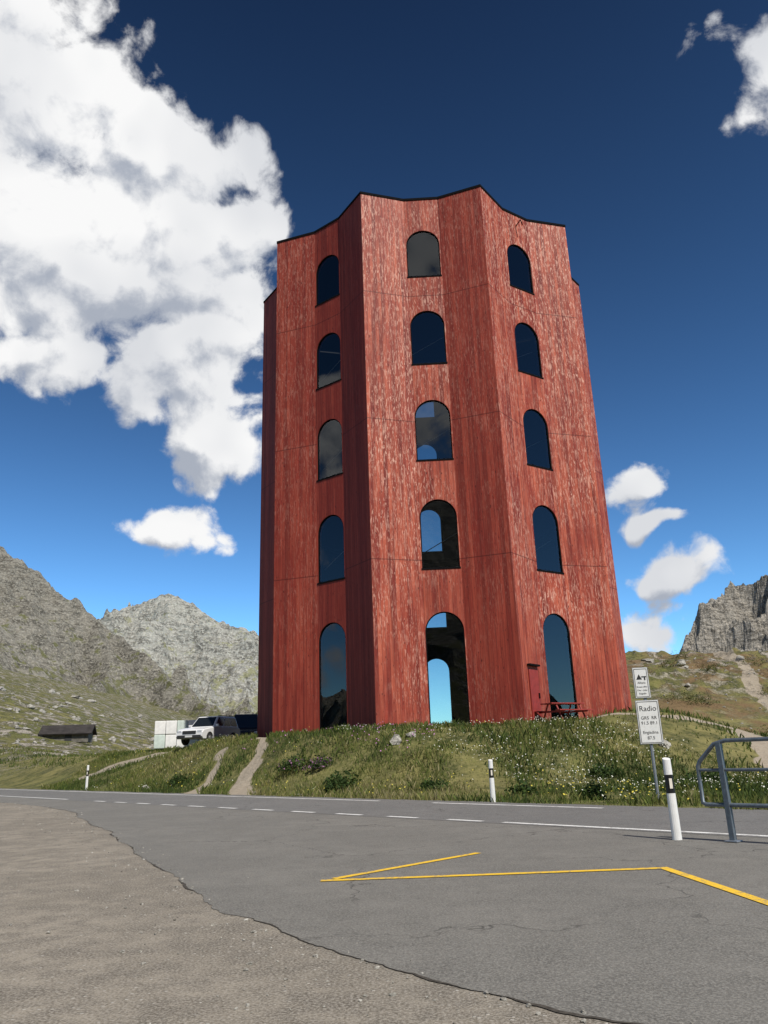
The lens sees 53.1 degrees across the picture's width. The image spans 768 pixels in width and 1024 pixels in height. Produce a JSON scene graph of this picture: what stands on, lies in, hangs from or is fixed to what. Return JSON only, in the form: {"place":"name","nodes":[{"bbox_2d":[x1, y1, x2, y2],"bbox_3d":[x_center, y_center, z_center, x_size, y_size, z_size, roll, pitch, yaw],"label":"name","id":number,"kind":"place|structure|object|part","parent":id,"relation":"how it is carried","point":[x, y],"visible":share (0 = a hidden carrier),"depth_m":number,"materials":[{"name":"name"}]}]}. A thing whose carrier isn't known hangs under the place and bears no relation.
{"place":"outdoors","nodes":[
{"label":"outdoors","id":0,"kind":"place"},
{"bbox_2d":[0,546,257,719],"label":"mountain","id":1,"kind":"structure","parent":0,"point":[47,630],"depth_m":423.29,"materials":[{"name":"grey stone"}]},
{"bbox_2d":[97,593,258,713],"bbox_3d":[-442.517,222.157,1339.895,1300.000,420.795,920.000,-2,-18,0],"label":"mountain","id":2,"kind":"structure","parent":0,"point":[168,634],"depth_m":1350.09,"materials":[{"name":"grey stone"}]},
{"bbox_2d":[0,802,692,1023],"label":"gravel lot","id":3,"kind":"structure","parent":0,"point":[83,971],"depth_m":6.02,"materials":[{"name":"grey gravel"}]},
{"bbox_2d":[0,797,767,1023],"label":"asphalt lot","id":4,"kind":"structure","parent":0,"point":[653,946],"depth_m":8.19,"materials":[{"name":"grey asphalt"}]},
{"bbox_2d":[60,809,642,1023],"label":"asphalt edge joint","id":5,"kind":"object","parent":4,"relation":"on","point":[534,1004],"visible":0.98,"depth_m":4.95,"materials":[{"name":"grey asphalt"}]},
{"bbox_2d":[333,852,477,878],"bbox_3d":[0.406,4.950,10.787,2.945,0.001,0.120,15,-24,-43],"label":"yellow road marking","id":6,"kind":"object","parent":4,"relation":"on","point":[403,866],"visible":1,"depth_m":10.63,"materials":[{"name":"paint"}]},
{"bbox_2d":[321,867,767,904],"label":"yellow road marking","id":7,"kind":"object","parent":4,"relation":"on","point":[742,894],"visible":1,"depth_m":9.65,"materials":[{"name":"paint"}]},
{"bbox_2d":[662,757,681,839],"bbox_3d":[4.791,4.812,12.774,0.164,1.390,0.134,-2,-18,0],"label":"roadside delineator","id":8,"kind":"object","parent":4,"relation":"on","point":[673,809],"visible":0.94,"depth_m":12.73,"materials":[{"name":"white paint"}]},
{"bbox_2d":[696,737,767,842],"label":"pedestrian railing","id":9,"kind":"object","parent":4,"relation":"on","point":[727,804],"visible":1,"depth_m":12.26,"materials":[{"name":"metal"}]},
{"bbox_2d":[0,647,767,809],"bbox_3d":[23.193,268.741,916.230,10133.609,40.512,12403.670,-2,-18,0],"label":"ground","id":10,"kind":"structure","parent":0,"point":[738,683],"depth_m":60.69,"materials":[{"name":"green plant"}]},
{"bbox_2d":[38,724,96,742],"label":"stone hut","id":11,"kind":"object","parent":10,"relation":"on","point":[85,733],"visible":0.86,"depth_m":106.53,"materials":[{"name":"stone"}]},
{"bbox_2d":[64,735,71,740],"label":"door","id":12,"kind":"structure","parent":11,"relation":"in","point":[67,737],"depth_m":106.06,"materials":[{"name":"grey wood"}]},
{"bbox_2d":[85,765,88,790],"bbox_3d":[-18.337,16.462,47.440,0.164,1.570,0.134,-2,-18,0],"label":"roadside delineator","id":13,"kind":"object","parent":10,"relation":"on","point":[87,776],"visible":0.94,"depth_m":47.43,"materials":[{"name":"white paint"}]},
{"bbox_2d":[154,720,199,748],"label":"stacked concrete blocks","id":14,"kind":"object","parent":10,"relation":"on","point":[162,740],"depth_m":58.82,"materials":[{"name":"white concrete"}]},
{"bbox_2d":[168,772,194,784],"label":"alpine shrub","id":15,"kind":"object","parent":10,"relation":"on","point":[180,777],"visible":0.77,"depth_m":41.38,"materials":[{"name":"green plant"}]},
{"bbox_2d":[176,715,239,744],"bbox_3d":[-12.569,15.690,55.248,2.420,2.024,5.401,-8,-18,17],"label":"parked suv","id":16,"kind":"object","parent":10,"relation":"on","point":[204,727],"visible":0.77,"depth_m":54.58,"materials":[{"name":"white paint"}]},
{"bbox_3d":[-11.741,15.030,55.080,0.130,0.578,1.358,-8,-18,17],"label":"side window","id":17,"kind":"part","parent":16,"relation":"part of","materials":[{"name":"black glass"}]},
{"bbox_3d":[-11.429,15.300,55.968,0.130,0.578,1.077,-8,-18,17],"label":"side window","id":18,"kind":"part","parent":16,"relation":"part of","materials":[{"name":"grey glass"}]},
{"bbox_3d":[-11.119,15.567,56.850,0.130,0.578,0.849,-8,-18,17],"label":"side window","id":19,"kind":"part","parent":16,"relation":"part of","materials":[{"name":"grey glass"}]},
{"bbox_2d":[234,714,256,734],"bbox_3d":[-11.377,17.910,63.128,2.750,2.638,6.138,1,-18,-10],"label":"parked van","id":20,"kind":"object","parent":10,"relation":"on","point":[246,723],"visible":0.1,"depth_m":62.54,"materials":[{"name":"paint"}]},
{"bbox_2d":[277,754,313,771],"bbox_3d":[-4.281,11.912,36.494,2.060,0.835,1.897,-15,-22,36],"label":"alpine shrub","id":21,"kind":"object","parent":10,"relation":"on","point":[289,763],"visible":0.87,"depth_m":36.26,"materials":[{"name":"green plant"}]},
{"bbox_2d":[307,755,333,768],"bbox_3d":[-2.875,11.662,35.900,1.451,0.692,1.308,-2,-18,0],"label":"alpine shrub","id":22,"kind":"object","parent":10,"relation":"on","point":[322,762],"visible":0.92,"depth_m":35.53,"materials":[{"name":"green plant"}]},
{"bbox_2d":[244,721,434,751],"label":"pink wildflowers","id":23,"kind":"object","parent":10,"relation":"on","point":[378,732],"visible":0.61,"depth_m":37.11,"materials":[{"name":"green plant"}]},
{"bbox_2d":[323,769,364,791],"bbox_3d":[-1.874,11.045,31.541,1.818,0.892,1.671,-9,-19,20],"label":"alpine shrub","id":24,"kind":"object","parent":10,"relation":"on","point":[342,782],"visible":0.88,"depth_m":31.40,"materials":[{"name":"green plant"}]},
{"bbox_2d":[0,650,764,755],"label":"boulders","id":25,"kind":"object","parent":10,"relation":"on","point":[113,738],"visible":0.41,"depth_m":120.73,"materials":[{"name":"grey stone"}]},
{"bbox_2d":[0,705,767,809],"bbox_3d":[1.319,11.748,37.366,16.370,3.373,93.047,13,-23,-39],"label":"meadow grass","id":26,"kind":"structure","parent":10,"relation":"on","point":[757,795],"depth_m":34.22,"materials":[{"name":"green plant"}]},
{"bbox_2d":[88,729,711,795],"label":"white wildflowers","id":27,"kind":"object","parent":10,"relation":"on","point":[452,740],"visible":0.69,"depth_m":34.70,"materials":[{"name":"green plant"}]},
{"bbox_2d":[142,731,670,794],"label":"rocks","id":28,"kind":"object","parent":10,"relation":"on","point":[395,739],"visible":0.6,"depth_m":35.57,"materials":[{"name":"stone"}]},
{"bbox_2d":[95,739,758,798],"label":"yellow wildflowers","id":29,"kind":"object","parent":10,"relation":"on","point":[487,773],"visible":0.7,"depth_m":28.22,"materials":[{"name":"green plant"}]},
{"bbox_2d":[419,777,448,790],"bbox_3d":[1.967,10.518,29.692,1.272,0.594,1.362,-2,-18,0],"label":"alpine shrub","id":30,"kind":"object","parent":10,"relation":"on","point":[429,784],"visible":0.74,"depth_m":29.46,"materials":[{"name":"green plant"}]},
{"bbox_2d":[257,184,631,737],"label":"red timber tower","id":31,"kind":"structure","parent":10,"relation":"on","point":[386,318],"depth_m":48.62,"materials":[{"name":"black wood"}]},
{"bbox_2d":[315,231,577,730],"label":"window frames","id":32,"kind":"structure","parent":31,"relation":"in","point":[408,276],"depth_m":48.11,"materials":[{"name":"black metal"}]},
{"bbox_2d":[528,669,541,719],"bbox_3d":[8.314,10.045,42.236,0.070,2.700,1.050,-15,-22,35],"label":"door leaf","id":33,"kind":"structure","parent":31,"relation":"in","point":[533,674],"depth_m":42.17,"materials":[{"name":"red paint"}]},
{"bbox_2d":[488,759,495,801],"bbox_3d":[3.344,8.368,23.801,0.164,1.340,0.134,-1,-18,-3],"label":"roadside delineator","id":34,"kind":"object","parent":10,"relation":"on","point":[491,780],"visible":0.94,"depth_m":23.77,"materials":[{"name":"white paint"}]},
{"bbox_2d":[504,780,538,796],"bbox_3d":[4.601,9.328,25.891,1.172,0.571,1.154,-2,-18,0],"label":"alpine shrub","id":35,"kind":"object","parent":10,"relation":"on","point":[520,788],"visible":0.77,"depth_m":25.66,"materials":[{"name":"green plant"}]},
{"bbox_2d":[338,716,767,788],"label":"white wildflowers","id":36,"kind":"object","parent":10,"relation":"on","point":[583,751],"visible":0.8,"depth_m":32.84,"materials":[{"name":"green plant"}]},
{"bbox_2d":[534,702,592,718],"bbox_3d":[9.683,10.818,41.467,2.400,0.970,2.020,9,-20,-30],"label":"picnic bench","id":37,"kind":"object","parent":10,"relation":"on","point":[563,711],"visible":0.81,"depth_m":41.34,"materials":[{"name":"red paint"}]},
{"bbox_2d":[576,780,606,799],"bbox_3d":[6.562,8.880,24.384,0.992,0.700,1.050,-2,-18,0],"label":"alpine shrub","id":38,"kind":"object","parent":10,"relation":"on","point":[594,789],"visible":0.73,"depth_m":24.25,"materials":[{"name":"green plant"}]},
{"bbox_2d":[586,762,623,776],"bbox_3d":[8.966,10.463,31.149,1.464,0.589,1.565,-9,-19,22],"label":"alpine shrub","id":39,"kind":"object","parent":10,"relation":"on","point":[602,769],"visible":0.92,"depth_m":30.97,"materials":[{"name":"green plant"}]},
{"bbox_2d":[632,667,663,797],"bbox_3d":[8.004,6.641,23.066,0.680,3.880,0.124,-4,-18,8],"label":"roadside information sign","id":40,"kind":"object","parent":10,"relation":"on","point":[649,722],"visible":0.99,"depth_m":23.17,"materials":[{"name":"metal"}]},
{"bbox_2d":[659,660,685,666],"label":"alpine shrub","id":41,"kind":"object","parent":10,"relation":"on","point":[664,663],"visible":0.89,"depth_m":88.45,"materials":[{"name":"green plant"}]},
{"bbox_2d":[656,688,695,700],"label":"alpine shrub","id":42,"kind":"object","parent":10,"relation":"on","point":[675,695],"visible":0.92,"depth_m":76.90,"materials":[{"name":"green plant"}]},
{"bbox_2d":[669,651,688,659],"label":"alpine shrub","id":43,"kind":"object","parent":10,"relation":"on","point":[683,655],"visible":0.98,"depth_m":96.53,"materials":[{"name":"green plant"}]},
{"bbox_2d":[667,692,709,700],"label":"alpine shrub","id":44,"kind":"object","parent":10,"relation":"on","point":[693,696],"visible":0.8,"depth_m":76.64,"materials":[{"name":"green plant"}]},
{"bbox_2d":[686,697,716,704],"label":"alpine shrub","id":45,"kind":"object","parent":10,"relation":"on","point":[700,700],"visible":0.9,"depth_m":75.48,"materials":[{"name":"green plant"}]},
{"bbox_2d":[679,766,729,785],"bbox_3d":[12.326,10.059,29.098,1.998,0.806,1.890,-2,-18,0],"label":"alpine shrub","id":46,"kind":"object","parent":10,"relation":"on","point":[714,776],"visible":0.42,"depth_m":29.08,"materials":[{"name":"green plant"}]},
{"bbox_2d":[698,666,717,671],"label":"alpine shrub","id":47,"kind":"object","parent":10,"relation":"on","point":[710,668],"visible":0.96,"depth_m":85.75,"materials":[{"name":"green plant"}]},
{"bbox_2d":[698,662,730,667],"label":"alpine shrub","id":48,"kind":"object","parent":10,"relation":"on","point":[717,665],"visible":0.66,"depth_m":90.91,"materials":[{"name":"green plant"}]},
{"bbox_2d":[738,655,767,664],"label":"alpine shrub","id":49,"kind":"object","parent":10,"relation":"on","point":[756,660],"visible":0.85,"depth_m":93.81,"materials":[{"name":"green plant"}]},
{"bbox_2d":[0,788,767,837],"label":"road","id":50,"kind":"structure","parent":0,"point":[748,821],"depth_m":20.24,"materials":[{"name":"grey asphalt"}]},
{"bbox_2d":[8,789,767,836],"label":"white road marking","id":51,"kind":"object","parent":50,"relation":"on","point":[446,819],"visible":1,"depth_m":19.83,"materials":[{"name":"paint"}]},
{"bbox_2d":[0,0,767,722],"label":"sky","id":52,"kind":"structure","parent":0,"point":[156,156],"materials":[{"name":"blue"}]},
{"bbox_2d":[680,574,767,653],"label":"rock crag","id":53,"kind":"structure","parent":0,"point":[734,616],"depth_m":298.72,"materials":[{"name":"grey stone"}]}
]}

